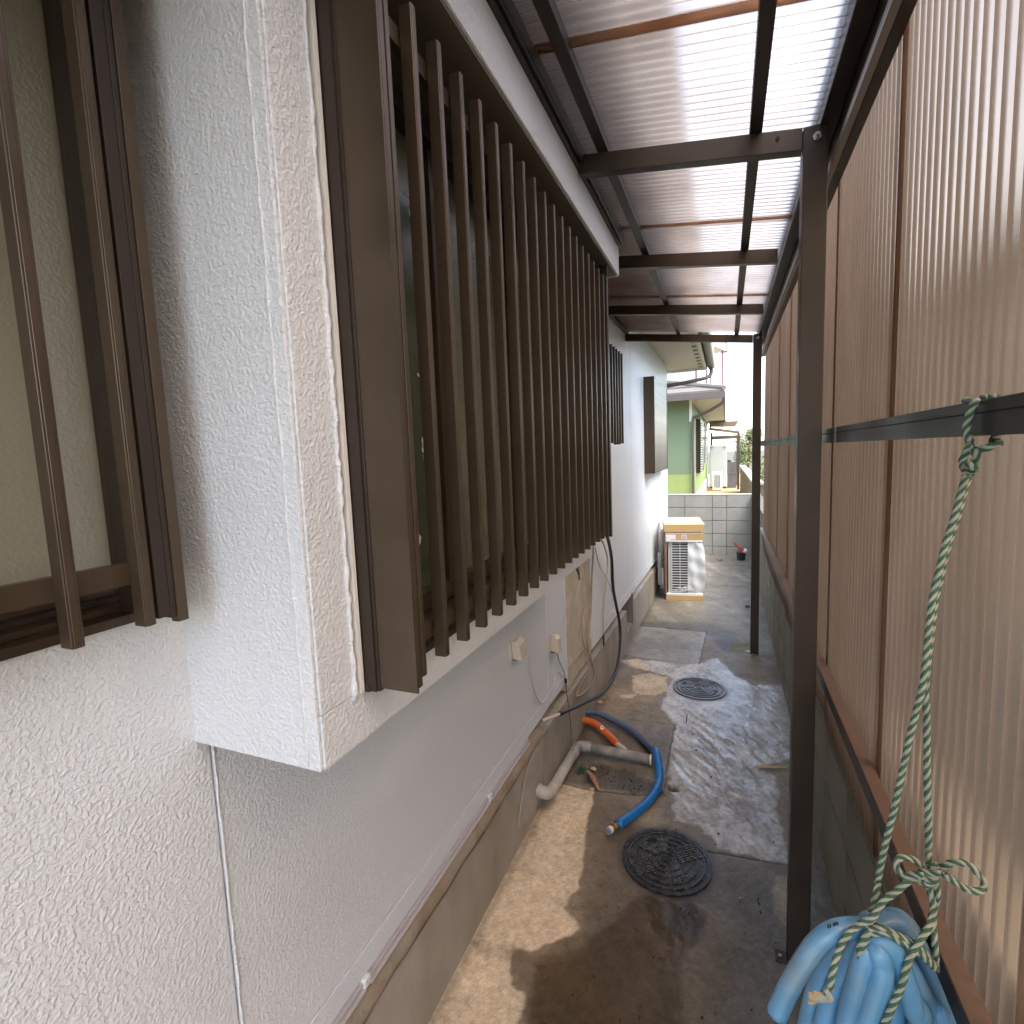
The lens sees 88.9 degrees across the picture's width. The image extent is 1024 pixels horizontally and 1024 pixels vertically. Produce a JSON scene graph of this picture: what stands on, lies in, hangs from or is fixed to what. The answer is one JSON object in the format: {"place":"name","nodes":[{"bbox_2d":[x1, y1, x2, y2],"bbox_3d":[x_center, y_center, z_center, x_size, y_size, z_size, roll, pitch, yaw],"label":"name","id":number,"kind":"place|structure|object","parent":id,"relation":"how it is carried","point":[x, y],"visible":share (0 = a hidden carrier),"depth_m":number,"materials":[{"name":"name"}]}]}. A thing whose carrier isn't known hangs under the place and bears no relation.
{"place":"outdoors","nodes":[
{"label":"outdoors","id":0,"kind":"place"},
{"bbox_2d":[428,554,836,1023],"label":"concrete path","id":1,"kind":"structure","parent":0,"point":[551,922],"depth_m":2.10,"materials":[{"name":"grey concrete"}]},
{"bbox_2d":[0,0,715,1023],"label":"house","id":2,"kind":"structure","parent":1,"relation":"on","point":[334,384],"depth_m":0.80,"materials":[{"name":"paint"}]},
{"bbox_2d":[0,0,188,661],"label":"window","id":3,"kind":"structure","parent":2,"relation":"in","point":[90,542],"depth_m":0.70,"materials":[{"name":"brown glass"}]},
{"bbox_2d":[315,0,612,693],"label":"window","id":4,"kind":"structure","parent":2,"relation":"in","point":[474,344],"depth_m":0.98,"materials":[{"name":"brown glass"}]},
{"bbox_2d":[509,635,526,661],"bbox_3d":[0.025,0.565,2.159,0.052,0.090,0.068,0,13,22],"label":"outlet box","id":5,"kind":"object","parent":2,"relation":"attached to","point":[517,649],"visible":1,"depth_m":2.14,"materials":[{"name":"beige plastic"}]},
{"bbox_2d":[529,652,563,703],"bbox_3d":[0.180,0.766,2.592,0.006,0.332,0.520,0,7,22],"label":"wire","id":6,"kind":"object","parent":2,"relation":"attached to","point":[533,686],"visible":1,"depth_m":2.45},
{"bbox_2d":[549,633,561,652],"bbox_3d":[0.219,0.663,2.635,0.052,0.090,0.068,0,1,22],"label":"outlet box","id":7,"kind":"object","parent":2,"relation":"attached to","point":[555,645],"visible":1,"depth_m":2.61,"materials":[{"name":"plastic"}]},
{"bbox_2d":[557,653,573,766],"bbox_3d":[0.302,1.060,2.792,0.072,0.664,0.118,0,7,22],"label":"wire","id":8,"kind":"object","parent":2,"relation":"attached to","point":[567,700],"visible":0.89,"depth_m":2.83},
{"bbox_2d":[576,566,580,579],"bbox_3d":[0.265,0.243,2.233,0.011,0.137,0.186,0,7,22],"label":"cut cable","id":9,"kind":"object","parent":2,"relation":"attached to","point":[578,572],"visible":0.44,"depth_m":2.30,"materials":[{"name":"black plastic"}]},
{"bbox_2d":[568,638,589,669],"bbox_3d":[0.409,0.843,3.124,0.009,0.036,0.442,1,7,24],"label":"cable","id":10,"kind":"object","parent":2,"relation":"attached to","point":[578,654],"visible":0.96,"depth_m":3.07,"materials":[{"name":"grey plastic"}]},
{"bbox_2d":[541,537,621,721],"bbox_3d":[0.538,0.551,3.123,0.182,1.250,1.609,1,7,25],"label":"power cable","id":11,"kind":"object","parent":2,"relation":"attached to","point":[580,704],"visible":0.88,"depth_m":3.44,"materials":[{"name":"black plastic"}]},
{"bbox_2d":[575,547,594,696],"bbox_3d":[0.415,0.570,2.981,0.130,1.116,0.758,-1,6,9],"label":"cable","id":12,"kind":"object","parent":2,"relation":"attached to","point":[590,685],"visible":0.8,"depth_m":3.29,"materials":[{"name":"grey plastic"}]},
{"bbox_2d":[575,551,594,695],"bbox_3d":[0.437,0.647,3.138,0.032,0.752,0.463,0,7,22],"label":"cable","id":13,"kind":"object","parent":2,"relation":"attached to","point":[582,634],"visible":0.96,"depth_m":3.19,"materials":[{"name":"grey plastic"}]},
{"bbox_2d":[594,547,611,591],"bbox_3d":[0.661,0.485,3.660,0.019,0.618,0.740,0,7,21],"label":"cable","id":14,"kind":"object","parent":2,"relation":"attached to","point":[601,569],"visible":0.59,"depth_m":3.50,"materials":[{"name":"grey plastic"}]},
{"bbox_2d":[601,539,607,634],"bbox_3d":[0.581,0.469,3.378,0.045,0.831,0.664,-1,6,15],"label":"cable","id":15,"kind":"object","parent":2,"relation":"attached to","point":[604,589],"visible":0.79,"depth_m":3.63,"materials":[{"name":"grey plastic"}]},
{"bbox_2d":[609,344,623,444],"bbox_3d":[0.648,-0.733,3.267,0.070,0.610,0.460,-1,6,16],"label":"window","id":16,"kind":"structure","parent":2,"relation":"in","point":[615,358],"depth_m":3.27,"materials":[{"name":"brown metal"}]},
{"bbox_2d":[643,376,667,473],"bbox_3d":[1.598,-0.934,5.776,0.117,0.960,1.235,0,7,22],"label":"window","id":17,"kind":"structure","parent":2,"relation":"in","point":[654,393],"depth_m":5.27,"materials":[{"name":"brown metal"}]},
{"bbox_2d":[657,529,663,584],"bbox_3d":[1.729,0.516,6.068,0.074,0.627,0.224,0,7,22],"label":"duct cover","id":18,"kind":"object","parent":2,"relation":"attached to","point":[660,564],"visible":0.95,"depth_m":6.05,"materials":[{"name":"white plastic"}]},
{"bbox_2d":[573,762,586,774],"bbox_3d":[0.362,1.344,2.731,0.081,0.041,0.076,0,7,22],"label":"weed","id":19,"kind":"object","parent":1,"relation":"on","point":[580,770],"visible":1,"depth_m":2.73,"materials":[{"name":"green plant"}]},
{"bbox_2d":[587,770,599,790],"bbox_3d":[0.409,1.350,2.638,0.024,0.025,0.160,-4,6,-13],"label":"dry leaf","id":20,"kind":"object","parent":1,"relation":"on","point":[593,777],"visible":1,"depth_m":2.62,"materials":[{"name":"brown plant"}]},
{"bbox_2d":[536,740,651,799],"bbox_3d":[0.360,1.293,2.704,0.751,0.142,0.329,-6,7,-31],"label":"drain pipe","id":21,"kind":"object","parent":1,"relation":"on","point":[550,790],"visible":0.99,"depth_m":2.76,"materials":[{"name":"grey plastic"}]},
{"bbox_2d":[583,717,626,749],"bbox_3d":[0.534,1.290,3.043,0.090,0.071,0.422,-6,7,-34],"label":"drain pipe","id":22,"kind":"object","parent":1,"relation":"on","point":[602,730],"visible":0.81,"depth_m":3.03,"materials":[{"name":"plastic"}]},
{"bbox_2d":[586,709,663,834],"bbox_3d":[0.598,1.307,2.750,0.376,0.090,1.052,-2,6,1],"label":"water pipe","id":23,"kind":"object","parent":1,"relation":"on","point":[637,810],"visible":0.91,"depth_m":2.60,"materials":[{"name":"blue plastic"}]},
{"bbox_2d":[622,828,712,896],"bbox_3d":[0.627,1.413,2.120,0.352,0.011,0.352,-4,6,-16],"label":"manhole cover","id":24,"kind":"object","parent":1,"relation":"on","point":[667,862],"visible":1,"depth_m":2.10,"materials":[{"name":"metal"}]},
{"bbox_2d":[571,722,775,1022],"bbox_3d":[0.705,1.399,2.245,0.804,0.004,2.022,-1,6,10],"label":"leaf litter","id":25,"kind":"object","parent":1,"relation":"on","point":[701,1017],"visible":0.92,"depth_m":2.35,"materials":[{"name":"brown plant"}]},
{"bbox_2d":[663,517,704,600],"bbox_3d":[1.966,0.521,5.997,0.427,0.853,0.626,-1,6,15],"label":"air conditioner","id":26,"kind":"object","parent":1,"relation":"on","point":[684,568],"visible":1,"depth_m":5.73,"materials":[{"name":"metal"}]},
{"bbox_2d":[673,677,726,699],"bbox_3d":[1.303,1.225,3.631,0.352,0.011,0.352,3,8,42],"label":"manhole cover","id":27,"kind":"object","parent":1,"relation":"on","point":[697,688],"visible":1,"depth_m":3.61,"materials":[{"name":"metal"}]},
{"bbox_2d":[668,493,751,555],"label":"block wall","id":28,"kind":"structure","parent":1,"relation":"on","point":[725,519],"depth_m":8.11,"materials":[{"name":"grey concrete"}]},
{"bbox_2d":[733,542,747,560],"bbox_3d":[3.372,0.573,7.695,0.217,0.277,0.134,0,7,22],"label":"flower pot","id":29,"kind":"object","parent":1,"relation":"on","point":[741,555],"visible":1,"depth_m":7.65,"materials":[{"name":"black plastic"}]},
{"bbox_2d":[513,0,1023,1023],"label":"patio canopy","id":30,"kind":"object","parent":1,"relation":"on","point":[823,200],"visible":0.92,"depth_m":1.12,"materials":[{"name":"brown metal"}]},
{"bbox_2d":[808,394,1003,1023],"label":"rope","id":31,"kind":"object","parent":30,"relation":"hanging from","point":[928,875],"visible":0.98,"depth_m":0.68,"materials":[{"name":"fabric"}]},
{"bbox_2d":[767,906,956,1023],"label":"hose coil","id":32,"kind":"object","parent":31,"relation":"hanging from","point":[865,984],"visible":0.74,"depth_m":0.70,"materials":[{"name":"blue plastic"}]},
{"bbox_2d":[756,765,786,767],"bbox_3d":[1.343,1.321,2.699,0.157,0.008,0.020,-2,6,6],"label":"bamboo leaf","id":33,"kind":"object","parent":1,"relation":"on","point":[768,766],"visible":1,"depth_m":2.70,"materials":[{"name":"beige plant"}]},
{"bbox_2d":[667,380,725,493],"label":"neighbour house","id":34,"kind":"structure","parent":0,"point":[694,409],"depth_m":10.45,"materials":[{"name":"green paint"}]},
{"bbox_2d":[696,418,704,472],"bbox_3d":[4.754,-1.657,13.098,0.140,1.250,2.360,0,7,22],"label":"window","id":35,"kind":"structure","parent":34,"relation":"in","point":[700,428],"depth_m":12.11,"materials":[{"name":"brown metal"}]},
{"bbox_2d":[704,421,706,462],"bbox_3d":[5.767,-2.075,15.568,0.140,1.175,1.760,0,7,22],"label":"window","id":36,"kind":"structure","parent":34,"relation":"in","point":[705,425],"depth_m":14.89,"materials":[{"name":"white metal"}]},
{"bbox_2d":[709,421,737,426],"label":"awning roof","id":37,"kind":"structure","parent":34,"relation":"attached to","point":[724,424],"depth_m":18.52,"materials":[{"name":"metal"}]},
{"bbox_2d":[705,474,739,493],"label":"neighbour ground","id":38,"kind":"structure","parent":0,"point":[726,490],"depth_m":16.94,"materials":[{"name":"beige concrete"}]},
{"bbox_2d":[667,332,728,427],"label":"house","id":39,"kind":"structure","parent":38,"relation":"on","point":[722,348],"depth_m":22.27,"materials":[{"name":"white metal"}]},
{"bbox_2d":[712,471,721,489],"bbox_3d":[6.812,-1.041,17.300,0.290,0.590,0.622,0,7,22],"label":"air conditioner","id":40,"kind":"object","parent":38,"relation":"on","point":[716,480],"visible":1,"depth_m":17.03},
{"bbox_2d":[710,445,726,488],"bbox_3d":[7.189,-1.582,18.168,0.545,1.490,0.620,0,7,22],"label":"water heater","id":41,"kind":"object","parent":38,"relation":"on","point":[718,457],"visible":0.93,"depth_m":17.87,"materials":[{"name":"white metal"}]},
{"bbox_2d":[709,428,739,489],"bbox_3d":[7.441,-1.901,18.286,0.940,2.080,2.260,0,7,22],"label":"pergola","id":42,"kind":"object","parent":38,"relation":"on","point":[737,436],"visible":0.86,"depth_m":17.18,"materials":[{"name":"brown metal"}]},
{"bbox_2d":[727,460,735,487],"bbox_3d":[7.641,-1.329,18.133,0.290,0.960,0.400,0,7,22],"label":"block stack","id":43,"kind":"object","parent":38,"relation":"on","point":[731,474],"visible":0.97,"depth_m":17.96,"materials":[{"name":"grey concrete"}]},
{"bbox_2d":[733,428,762,467],"bbox_3d":[8.628,-1.907,19.065,1.017,2.372,1.593,0,7,22],"label":"garden tree","id":44,"kind":"object","parent":38,"relation":"on","point":[746,455],"visible":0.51,"depth_m":18.85,"materials":[{"name":"green plant"}]},
{"bbox_2d":[739,465,763,496],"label":"boundary wall","id":45,"kind":"structure","parent":38,"relation":"on","point":[745,479],"depth_m":11.91,"materials":[{"name":"beige concrete"}]},
{"bbox_2d":[761,456,763,497],"bbox_3d":[5.435,-0.460,10.748,0.697,1.516,5.618,0,7,22],"label":"hedge","id":46,"kind":"object","parent":38,"relation":"on","point":[762,472],"visible":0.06,"depth_m":11.33,"materials":[{"name":"green plant"}]},
{"bbox_2d":[698,332,764,451],"label":"sky","id":47,"kind":"structure","parent":0,"point":[738,362],"materials":[{"name":"white"}]},
{"bbox_2d":[708,450,763,473],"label":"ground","id":48,"kind":"structure","parent":0,"point":[730,455],"depth_m":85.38,"materials":[{"name":"white"}]},
{"bbox_2d":[759,494,895,916],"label":"block wall","id":49,"kind":"structure","parent":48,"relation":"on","point":[851,865],"depth_m":1.94,"materials":[{"name":"grey concrete"}]}
]}

